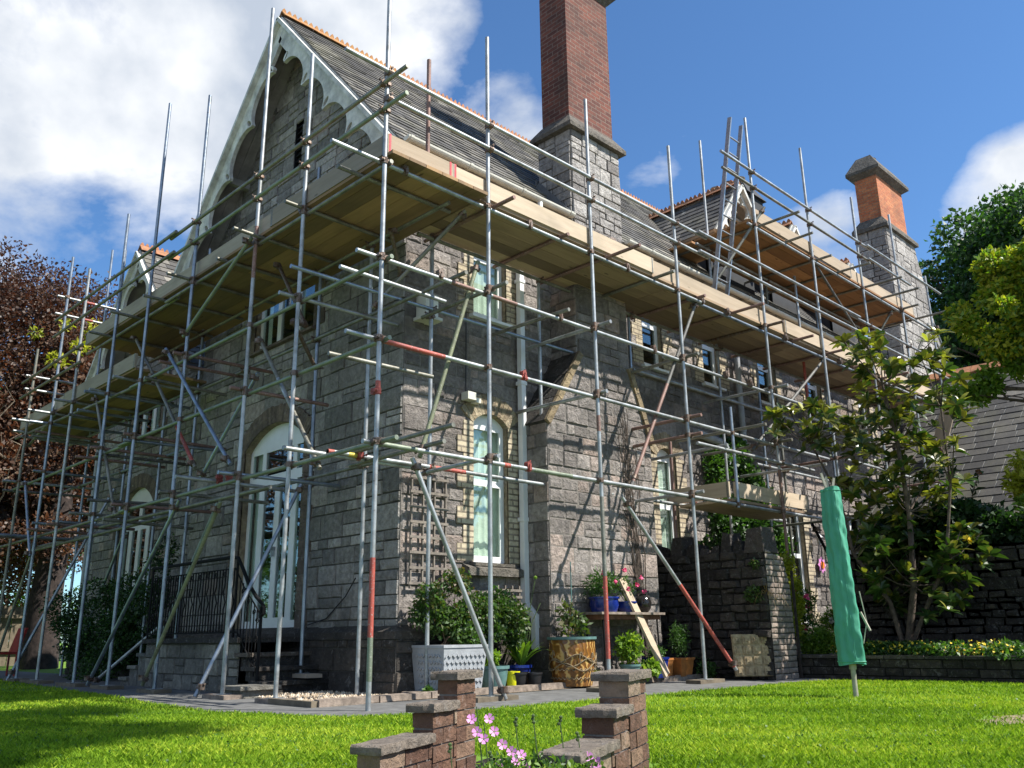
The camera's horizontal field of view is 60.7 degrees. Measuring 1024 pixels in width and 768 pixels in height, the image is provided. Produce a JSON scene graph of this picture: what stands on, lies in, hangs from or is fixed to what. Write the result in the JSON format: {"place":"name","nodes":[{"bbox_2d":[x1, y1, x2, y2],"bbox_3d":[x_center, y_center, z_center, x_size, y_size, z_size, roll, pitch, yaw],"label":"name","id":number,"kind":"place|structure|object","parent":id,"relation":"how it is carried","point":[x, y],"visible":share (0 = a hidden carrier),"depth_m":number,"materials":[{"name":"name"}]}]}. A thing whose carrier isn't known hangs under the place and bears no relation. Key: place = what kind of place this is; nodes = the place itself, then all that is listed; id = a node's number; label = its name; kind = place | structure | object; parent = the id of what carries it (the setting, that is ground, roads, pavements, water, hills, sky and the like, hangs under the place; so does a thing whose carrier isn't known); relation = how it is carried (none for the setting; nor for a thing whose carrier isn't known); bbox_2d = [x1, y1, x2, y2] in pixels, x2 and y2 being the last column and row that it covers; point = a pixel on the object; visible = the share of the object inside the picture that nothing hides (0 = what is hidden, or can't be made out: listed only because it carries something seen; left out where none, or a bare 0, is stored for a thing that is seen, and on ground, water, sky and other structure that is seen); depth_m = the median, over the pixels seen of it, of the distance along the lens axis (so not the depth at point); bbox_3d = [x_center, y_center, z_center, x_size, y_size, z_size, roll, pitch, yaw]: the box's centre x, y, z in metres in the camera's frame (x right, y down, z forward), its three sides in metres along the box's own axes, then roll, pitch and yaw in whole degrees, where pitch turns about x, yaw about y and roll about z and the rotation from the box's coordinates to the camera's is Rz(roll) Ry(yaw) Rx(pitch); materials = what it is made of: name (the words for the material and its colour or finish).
{"place":"outdoors","nodes":[
{"label":"outdoors","id":0,"kind":"place"},
{"bbox_2d":[0,670,838,716],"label":"garden path","id":1,"kind":"structure","parent":0,"point":[187,698],"depth_m":9.30,"materials":[{"name":"grey stone"}]},
{"bbox_2d":[0,628,27,675],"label":"red chair","id":2,"kind":"object","parent":1,"relation":"on","point":[14,647],"visible":0.77,"depth_m":16.72,"materials":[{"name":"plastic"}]},
{"bbox_2d":[38,532,179,681],"bbox_3d":[-6.621,3.869,14.561,1.526,2.608,3.661,15,-22,-43],"label":"dark shrub","id":3,"kind":"object","parent":1,"relation":"on","point":[128,633],"visible":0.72,"depth_m":14.15,"materials":[{"name":"green plant"}]},
{"bbox_2d":[118,637,328,698],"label":"entrance steps","id":4,"kind":"structure","parent":1,"relation":"on","point":[183,663],"depth_m":10.64,"materials":[{"name":"stone"}]},
{"bbox_2d":[146,556,265,681],"bbox_3d":[-3.986,3.006,11.189,0.044,1.492,3.219,15,-22,-43],"label":"iron railing","id":5,"kind":"object","parent":4,"relation":"on","point":[262,612],"visible":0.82,"depth_m":11.11,"materials":[{"name":"black metal"}]},
{"bbox_2d":[268,698,317,707],"bbox_3d":[-2.092,3.036,8.319,0.070,0.060,0.780,15,-22,-43],"label":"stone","id":6,"kind":"object","parent":1,"relation":"on","point":[293,702],"visible":0.87,"depth_m":8.24,"materials":[{"name":"beige stone"}]},
{"bbox_2d":[0,0,968,710],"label":"scaffold","id":7,"kind":"object","parent":1,"relation":"on","point":[380,194],"visible":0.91,"depth_m":12.01,"materials":[{"name":"metal"}]},
{"bbox_2d":[712,117,742,294],"bbox_3d":[3.604,-2.736,14.646,0.410,3.473,0.729,15,-22,-43],"label":"ladder","id":8,"kind":"object","parent":7,"relation":"on","point":[723,199],"visible":0.74,"depth_m":14.66,"materials":[{"name":"metal"}]},
{"bbox_2d":[612,629,661,681],"bbox_3d":[1.604,3.473,11.181,0.707,0.659,0.359,6,-17,-23],"label":"green pot","id":9,"kind":"object","parent":1,"relation":"on","point":[629,648],"visible":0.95,"depth_m":11.11,"materials":[{"name":"teal plastic"}]},
{"bbox_2d":[618,577,669,677],"bbox_3d":[1.718,3.163,11.401,0.686,1.276,0.130,3,-16,-12],"label":"timber plank","id":10,"kind":"object","parent":1,"relation":"on","point":[649,638],"visible":1,"depth_m":11.37,"materials":[{"name":"brown wood"}]},
{"bbox_2d":[695,661,719,677],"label":"plant","id":11,"kind":"object","parent":1,"relation":"on","point":[711,672],"visible":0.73,"depth_m":11.98,"materials":[{"name":"green plant"}]},
{"bbox_2d":[657,527,802,679],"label":"ruined wall","id":12,"kind":"structure","parent":1,"relation":"on","point":[728,574],"depth_m":12.21,"materials":[{"name":"grey stone"}]},
{"bbox_2d":[698,519,766,549],"bbox_3d":[3.665,3.052,14.502,2.408,1.834,0.592,15,-22,-43],"label":"wall creeper","id":13,"kind":"object","parent":12,"relation":"attached to","point":[710,544],"depth_m":14.29,"materials":[{"name":"green plant"}]},
{"bbox_2d":[730,634,771,676],"bbox_3d":[3.207,3.620,11.676,0.502,0.535,0.138,-1,-16,-1],"label":"embossed slab","id":14,"kind":"object","parent":12,"relation":"attached to","point":[750,652],"depth_m":11.66,"materials":[{"name":"stone"}]},
{"bbox_2d":[748,557,759,569],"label":"wall fern","id":15,"kind":"object","parent":12,"relation":"attached to","point":[752,563],"depth_m":11.97,"materials":[{"name":"green plant"}]},
{"bbox_2d":[743,584,786,609],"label":"dry fern","id":16,"kind":"object","parent":12,"relation":"attached to","point":[750,589],"visible":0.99,"depth_m":11.86,"materials":[{"name":"green plant"}]},
{"bbox_2d":[0,644,1023,767],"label":"lawn","id":17,"kind":"structure","parent":0,"point":[57,671],"depth_m":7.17,"materials":[{"name":"plant"}]},
{"bbox_2d":[0,606,27,665],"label":"timber fence","id":18,"kind":"object","parent":17,"relation":"on","point":[16,623],"visible":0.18,"depth_m":21.93,"materials":[{"name":"brown wood"}]},
{"bbox_2d":[0,528,84,655],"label":"hedge","id":19,"kind":"object","parent":17,"relation":"on","point":[23,597],"visible":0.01,"depth_m":27.11,"materials":[{"name":"green plant"}]},
{"bbox_2d":[0,344,97,669],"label":"dark tree trunk","id":20,"kind":"object","parent":17,"relation":"on","point":[49,658],"visible":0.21,"depth_m":21.16,"materials":[{"name":"brown plant"}]},
{"bbox_2d":[0,236,117,606],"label":"copper beech","id":21,"kind":"object","parent":17,"relation":"on","point":[41,308],"visible":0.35,"depth_m":23.01,"materials":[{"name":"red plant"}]},
{"bbox_2d":[261,682,649,702],"bbox_3d":[-0.020,3.848,11.176,7.050,0.001,2.450,15,-22,-43],"label":"gravel bed","id":22,"kind":"object","parent":17,"relation":"on","point":[430,698],"visible":0.1,"depth_m":9.78,"materials":[{"name":"grey gravel"}]},
{"bbox_2d":[258,690,395,700],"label":"gravel","id":23,"kind":"structure","parent":22,"relation":"on","point":[304,695],"depth_m":9.53,"materials":[{"name":"beige gravel"}]},
{"bbox_2d":[482,649,509,687],"bbox_3d":[-0.211,3.263,10.021,0.365,0.475,0.365,-4,-16,13],"label":"teal tub","id":24,"kind":"object","parent":23,"relation":"on","point":[502,670],"visible":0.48,"depth_m":9.90,"materials":[{"name":"plastic"}]},
{"bbox_2d":[506,671,519,685],"bbox_3d":[0.012,3.437,10.139,0.168,0.200,0.168,15,-22,-43],"label":"yellow pot","id":25,"kind":"object","parent":23,"relation":"on","point":[511,680],"visible":0.61,"depth_m":10.08,"materials":[{"name":"plastic"}]},
{"bbox_2d":[513,672,527,684],"bbox_3d":[0.076,3.447,10.158,0.227,0.190,0.227,15,-22,-43],"label":"black pot","id":26,"kind":"object","parent":23,"relation":"on","point":[521,678],"visible":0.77,"depth_m":10.08,"materials":[{"name":"plastic"}]},
{"bbox_2d":[526,672,542,684],"bbox_3d":[0.254,3.486,10.284,0.216,0.180,0.216,15,-22,-43],"label":"black pot","id":27,"kind":"object","parent":23,"relation":"on","point":[533,677],"visible":0.66,"depth_m":10.21,"materials":[{"name":"plastic"}]},
{"bbox_2d":[547,562,596,686],"bbox_3d":[0.729,2.935,10.762,0.610,1.470,0.610,15,-22,-43],"label":"glazed pot","id":28,"kind":"object","parent":23,"relation":"on","point":[572,662],"visible":0.97,"depth_m":10.45,"materials":[{"name":"ceramic"}]},
{"bbox_2d":[314,695,378,707],"bbox_3d":[-1.567,3.034,8.326,0.098,0.095,0.688,-16,-22,42],"label":"kerb stone","id":29,"kind":"object","parent":22,"relation":"on","point":[340,701],"visible":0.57,"depth_m":8.27,"materials":[{"name":"stone"}]},
{"bbox_2d":[377,691,430,702],"bbox_3d":[-1.088,3.161,8.792,0.097,0.095,0.653,-16,-22,42],"label":"kerb stone","id":30,"kind":"object","parent":22,"relation":"on","point":[383,698],"visible":0.57,"depth_m":8.76,"materials":[{"name":"stone"}]},
{"bbox_2d":[421,685,434,691],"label":"plant","id":31,"kind":"object","parent":22,"relation":"on","point":[427,688],"visible":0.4,"depth_m":9.25,"materials":[{"name":"green plant"}]},
{"bbox_2d":[412,644,487,690],"bbox_3d":[-0.698,3.168,9.711,0.650,0.520,0.580,15,-22,-43],"label":"lead planter box","id":32,"kind":"object","parent":22,"relation":"on","point":[451,657],"visible":0.63,"depth_m":9.55,"materials":[{"name":"grey metal"}]},
{"bbox_2d":[406,566,531,651],"bbox_3d":[-0.437,2.610,10.160,1.783,0.990,0.592,15,-22,-43],"label":"rose bush","id":33,"kind":"object","parent":32,"relation":"in","point":[448,621],"visible":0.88,"depth_m":10.02,"materials":[{"name":"green plant"}]},
{"bbox_2d":[427,688,488,698],"bbox_3d":[-0.565,3.299,9.296,0.802,0.095,0.096,15,-22,-43],"label":"kerb stone","id":34,"kind":"object","parent":22,"relation":"on","point":[435,694],"visible":0.37,"depth_m":9.43,"materials":[{"name":"stone"}]},
{"bbox_2d":[485,684,540,693],"bbox_3d":[0.020,3.447,9.839,0.797,0.095,0.101,15,-22,-43],"label":"kerb stone","id":35,"kind":"object","parent":22,"relation":"on","point":[521,688],"visible":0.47,"depth_m":9.89,"materials":[{"name":"stone"}]},
{"bbox_2d":[503,576,544,684],"bbox_3d":[0.153,3.000,10.633,0.612,1.310,0.627,1,-16,-7],"label":"blue pot","id":36,"kind":"object","parent":22,"relation":"on","point":[520,657],"visible":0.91,"depth_m":10.42,"materials":[{"name":"ceramic"}]},
{"bbox_2d":[539,682,589,690],"bbox_3d":[0.618,3.592,10.384,0.827,0.102,0.090,14,-21,-41],"label":"kerb stone","id":37,"kind":"object","parent":22,"relation":"on","point":[554,686],"visible":0.33,"depth_m":10.23,"materials":[{"name":"stone"}]},
{"bbox_2d":[592,681,598,686],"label":"kerb stone","id":38,"kind":"object","parent":22,"relation":"on","point":[596,683],"depth_m":10.70,"materials":[{"name":"stone"}]},
{"bbox_2d":[577,612,664,670],"bbox_3d":[1.446,3.410,11.325,1.320,0.871,0.420,15,-22,-43],"label":"metal table","id":39,"kind":"object","parent":22,"relation":"on","point":[622,616],"visible":0.55,"depth_m":11.17,"materials":[{"name":"wood"},{"name":"black iron"}]},
{"bbox_2d":[580,565,626,611],"bbox_3d":[1.180,2.645,11.316,0.694,0.603,0.465,15,-22,-43],"label":"blue planter","id":40,"kind":"object","parent":39,"relation":"on","point":[596,603],"visible":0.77,"depth_m":11.20,"materials":[{"name":"ceramic"}]},
{"bbox_2d":[613,575,646,611],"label":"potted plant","id":41,"kind":"object","parent":39,"relation":"on","point":[624,605],"visible":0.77,"depth_m":11.48,"materials":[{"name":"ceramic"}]},
{"bbox_2d":[635,591,651,611],"bbox_3d":[1.770,2.944,11.819,0.253,0.290,0.242,15,-22,-43],"label":"glazed urn","id":42,"kind":"object","parent":39,"relation":"on","point":[644,602],"visible":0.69,"depth_m":11.74,"materials":[{"name":"ceramic"}]},
{"bbox_2d":[645,676,674,682],"bbox_3d":[1.827,3.872,11.422,0.819,0.105,0.090,12,-20,-38],"label":"kerb stone","id":43,"kind":"object","parent":22,"relation":"on","point":[666,679],"visible":0.3,"depth_m":11.48,"materials":[{"name":"stone"}]},
{"bbox_2d":[642,645,668,677],"bbox_3d":[1.916,3.655,11.566,0.396,0.439,0.317,15,-22,-43],"label":"blue square pot","id":44,"kind":"object","parent":43,"relation":"on","point":[662,652],"visible":0.34,"depth_m":11.53,"materials":[{"name":"ceramic"}]},
{"bbox_2d":[671,674,712,680],"bbox_3d":[2.450,4.006,11.914,0.782,0.103,0.090,12,-20,-38],"label":"kerb stone","id":45,"kind":"object","parent":22,"relation":"on","point":[688,677],"visible":0.37,"depth_m":11.83,"materials":[{"name":"stone"}]},
{"bbox_2d":[668,658,673,675],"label":"clay pot","id":46,"kind":"object","parent":45,"relation":"on","point":[670,664],"visible":0.29,"depth_m":11.71,"materials":[{"name":"ceramic"}]},
{"bbox_2d":[667,619,694,676],"bbox_3d":[2.293,3.610,12.005,0.424,0.759,0.372,15,-22,-43],"label":"clay pot","id":47,"kind":"object","parent":45,"relation":"on","point":[682,666],"visible":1,"depth_m":11.92,"materials":[{"name":"ceramic"}]},
{"bbox_2d":[693,656,714,672],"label":"plant","id":48,"kind":"object","parent":22,"relation":"on","point":[701,662],"visible":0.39,"depth_m":12.26,"materials":[{"name":"green plant"}]},
{"bbox_2d":[64,0,942,693],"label":"stone house","id":49,"kind":"structure","parent":17,"relation":"on","point":[548,532],"depth_m":12.73,"materials":[{"name":"stone"}]},
{"bbox_2d":[105,473,159,624],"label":"french door","id":50,"kind":"structure","parent":49,"relation":"in","point":[137,545],"depth_m":16.68,"materials":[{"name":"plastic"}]},
{"bbox_2d":[121,371,171,445],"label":"window","id":51,"kind":"structure","parent":49,"relation":"in","point":[156,415],"depth_m":17.28,"materials":[{"name":"glass"}]},
{"bbox_2d":[223,403,315,629],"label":"french door","id":52,"kind":"structure","parent":49,"relation":"in","point":[263,442],"depth_m":12.69,"materials":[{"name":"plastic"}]},
{"bbox_2d":[245,279,326,357],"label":"window","id":53,"kind":"structure","parent":49,"relation":"in","point":[277,331],"depth_m":13.66,"materials":[{"name":"plastic"}]},
{"bbox_2d":[294,117,304,168],"bbox_3d":[-3.189,-3.708,13.912,0.460,0.900,0.280,15,-22,-43],"label":"slit window","id":54,"kind":"structure","parent":49,"relation":"in","point":[299,129],"depth_m":13.83,"materials":[{"name":"black glass"}]},
{"bbox_2d":[408,471,448,588],"bbox_3d":[-0.985,1.730,10.325,0.580,1.350,0.042,15,-22,-43],"label":"trellis","id":55,"kind":"object","parent":49,"relation":"attached to","point":[422,537],"visible":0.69,"depth_m":10.29,"materials":[{"name":"brown wood"}]},
{"bbox_2d":[457,247,516,327],"bbox_3d":[-0.351,-1.584,12.129,1.160,1.600,0.262,15,-22,-43],"label":"window","id":56,"kind":"structure","parent":49,"relation":"in","point":[501,316],"depth_m":12.16,"materials":[{"name":"plastic"}]},
{"bbox_2d":[456,394,519,567],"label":"window","id":57,"kind":"structure","parent":49,"relation":"in","point":[504,417],"depth_m":11.35,"materials":[{"name":"glass"}]},
{"bbox_2d":[496,585,521,604],"bbox_3d":[-0.037,2.726,10.850,0.430,0.440,0.042,15,-22,-43],"label":"trellis","id":58,"kind":"object","parent":49,"relation":"attached to","point":[518,590],"visible":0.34,"depth_m":10.94,"materials":[{"name":"white wood"}]},
{"bbox_2d":[611,409,653,661],"bbox_3d":[1.736,2.142,12.299,0.851,3.684,0.032,15,-22,-43],"label":"dead creeper","id":59,"kind":"object","parent":49,"relation":"attached to","point":[638,571],"visible":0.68,"depth_m":12.33,"materials":[{"name":"brown plant"}]},
{"bbox_2d":[630,318,673,374],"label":"window","id":60,"kind":"structure","parent":49,"relation":"in","point":[649,335],"depth_m":14.73,"materials":[{"name":"plastic"}]},
{"bbox_2d":[650,432,690,549],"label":"window","id":61,"kind":"structure","parent":49,"relation":"in","point":[661,475],"depth_m":14.09,"materials":[{"name":"plastic"}]},
{"bbox_2d":[692,338,729,391],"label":"window","id":62,"kind":"structure","parent":49,"relation":"in","point":[706,359],"depth_m":15.91,"materials":[{"name":"plastic"}]},
{"bbox_2d":[701,432,798,557],"bbox_3d":[4.174,2.039,15.470,2.784,2.326,0.458,15,-22,-43],"label":"wall ivy","id":63,"kind":"object","parent":49,"relation":"attached to","point":[745,465],"depth_m":15.19,"materials":[{"name":"green plant"}]},
{"bbox_2d":[749,361,784,406],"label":"window","id":64,"kind":"structure","parent":49,"relation":"in","point":[763,375],"depth_m":17.31,"materials":[{"name":"plastic"}]},
{"bbox_2d":[776,505,820,624],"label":"window","id":65,"kind":"structure","parent":49,"relation":"in","point":[806,570],"depth_m":16.79,"materials":[{"name":"plastic"}]},
{"bbox_2d":[799,381,827,424],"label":"window","id":66,"kind":"structure","parent":49,"relation":"in","point":[813,390],"depth_m":18.63,"materials":[{"name":"plastic"}]},
{"bbox_2d":[812,534,823,545],"bbox_3d":[5.916,3.021,16.935,0.160,0.240,0.246,15,-22,-43],"label":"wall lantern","id":67,"kind":"object","parent":49,"relation":"attached to","point":[818,541],"depth_m":16.87,"materials":[{"name":"metal"}]},
{"bbox_2d":[818,557,825,572],"bbox_3d":[6.010,3.506,16.926,0.320,0.320,0.030,15,-22,-43],"label":"flower ornament","id":68,"kind":"object","parent":49,"relation":"attached to","point":[821,564],"visible":1,"depth_m":16.90,"materials":[{"name":"pink plant"}]},
{"bbox_2d":[846,515,864,554],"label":"window","id":69,"kind":"structure","parent":49,"relation":"in","point":[854,524],"depth_m":18.84,"materials":[{"name":"plastic"}]},
{"bbox_2d":[852,401,877,437],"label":"window","id":70,"kind":"structure","parent":49,"relation":"in","point":[855,408],"depth_m":20.13,"materials":[{"name":"plastic"}]},
{"bbox_2d":[447,707,605,767],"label":"mallow","id":71,"kind":"object","parent":17,"relation":"on","point":[507,762],"visible":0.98,"depth_m":3.30,"materials":[{"name":"pink plant"}]},
{"bbox_2d":[820,473,870,696],"bbox_3d":[3.332,1.972,8.756,0.294,2.206,0.316,15,-22,-43],"label":"rotary dryer","id":72,"kind":"object","parent":17,"relation":"on","point":[849,641],"visible":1,"depth_m":8.68,"materials":[{"name":"green fabric"}]},
{"bbox_2d":[797,654,1023,683],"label":"retaining wall","id":73,"kind":"structure","parent":17,"relation":"on","point":[980,668],"depth_m":10.98,"materials":[{"name":"grey stone"}]},
{"bbox_2d":[983,714,1023,724],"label":"bare patch","id":74,"kind":"object","parent":17,"relation":"on","point":[1008,719],"visible":0.36,"depth_m":6.19,"materials":[{"name":"beige soil"}]},
{"bbox_2d":[0,0,1023,642],"label":"sky","id":75,"kind":"structure","parent":0,"point":[930,90],"materials":[{"name":"blue"}]},
{"bbox_2d":[911,458,984,506],"bbox_3d":[6.469,1.508,12.944,0.342,1.537,1.036,12,-21,-38],"label":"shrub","id":76,"kind":"object","parent":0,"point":[977,471],"visible":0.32,"depth_m":12.96,"materials":[{"name":"green plant"}]},
{"label":"lower terrace","id":77,"kind":"structure","parent":0,"visible":0},
{"bbox_2d":[350,669,482,767],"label":"brick stair wall","id":78,"kind":"structure","parent":77,"relation":"on","point":[441,723],"depth_m":4.14,"materials":[{"name":"brown brick"}]},
{"bbox_2d":[476,757,542,767],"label":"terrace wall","id":79,"kind":"structure","parent":77,"relation":"on","point":[485,760],"depth_m":4.58,"materials":[{"name":"brown brick"}]},
{"bbox_2d":[538,669,651,767],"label":"brick stair wall","id":80,"kind":"structure","parent":77,"relation":"on","point":[614,726],"depth_m":3.88,"materials":[{"name":"brown brick"}]},
{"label":"upper terrace","id":81,"kind":"structure","parent":0,"visible":0},
{"bbox_2d":[779,551,806,640],"bbox_3d":[4.154,3.207,13.076,0.482,1.382,0.554,-1,-16,-1],"label":"golden shrub","id":82,"kind":"object","parent":81,"relation":"on","point":[788,564],"visible":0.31,"depth_m":13.01,"materials":[{"name":"green plant"}]},
{"bbox_2d":[794,584,825,647],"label":"flowering shrub","id":83,"kind":"object","parent":81,"relation":"on","point":[807,617],"visible":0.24,"depth_m":14.50,"materials":[{"name":"green plant"}]},
{"bbox_2d":[795,626,836,653],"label":"green shrub","id":84,"kind":"object","parent":81,"relation":"on","point":[822,641],"visible":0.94,"depth_m":12.73,"materials":[{"name":"green plant"}]},
{"bbox_2d":[816,606,834,634],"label":"flowering shrub","id":85,"kind":"object","parent":81,"relation":"on","point":[829,621],"visible":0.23,"depth_m":14.56,"materials":[{"name":"green plant"}]},
{"bbox_2d":[761,325,1008,643],"bbox_3d":[5.249,1.452,12.678,1.974,4.756,3.351,15,-22,-43],"label":"magnolia tree","id":86,"kind":"object","parent":81,"relation":"on","point":[949,542],"visible":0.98,"depth_m":12.37,"materials":[{"name":"green plant"}]},
{"bbox_2d":[832,638,1023,660],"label":"ground cover","id":87,"kind":"object","parent":81,"relation":"on","point":[938,648],"depth_m":10.95,"materials":[{"name":"green plant"}]},
{"bbox_2d":[850,542,1023,650],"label":"garden wall","id":88,"kind":"structure","parent":81,"relation":"on","point":[996,610],"depth_m":12.09,"materials":[{"name":"black dark stone"}]},
{"bbox_2d":[847,499,967,567],"bbox_3d":[5.990,2.346,13.147,1.373,1.205,1.578,15,-22,-43],"label":"bush","id":89,"kind":"object","parent":88,"relation":"on","point":[880,522],"visible":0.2,"depth_m":12.83,"materials":[{"name":"green plant"}]},
{"bbox_2d":[916,496,1023,548],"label":"bush","id":90,"kind":"object","parent":88,"relation":"on","point":[993,519],"visible":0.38,"depth_m":12.27,"materials":[{"name":"green plant"}]},
{"bbox_2d":[1001,506,1023,542],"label":"bush","id":91,"kind":"object","parent":88,"relation":"on","point":[1022,522],"visible":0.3,"depth_m":11.96,"materials":[{"name":"green plant"}]},
{"bbox_2d":[866,361,1023,539],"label":"outbuilding","id":92,"kind":"structure","parent":81,"relation":"on","point":[991,439],"depth_m":18.85,"materials":[{"name":"stone"}]},
{"bbox_2d":[883,651,1023,655],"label":"flower bed soil","id":93,"kind":"structure","parent":81,"relation":"on","point":[971,653],"depth_m":10.97,"materials":[{"name":"brown soil"}]},
{"bbox_2d":[918,180,1023,368],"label":"green tree","id":94,"kind":"object","parent":81,"relation":"on","point":[997,226],"visible":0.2,"depth_m":31.80,"materials":[{"name":"green plant"}]},
{"bbox_2d":[931,217,1023,408],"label":"lime green tree","id":95,"kind":"object","parent":81,"relation":"on","point":[998,275],"visible":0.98,"depth_m":14.08,"materials":[{"name":"green plant"}]},
{"bbox_2d":[999,448,1023,512],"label":"yellow shrub","id":96,"kind":"object","parent":81,"relation":"on","point":[1016,477],"visible":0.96,"depth_m":13.36,"materials":[{"name":"green plant"}]}
]}

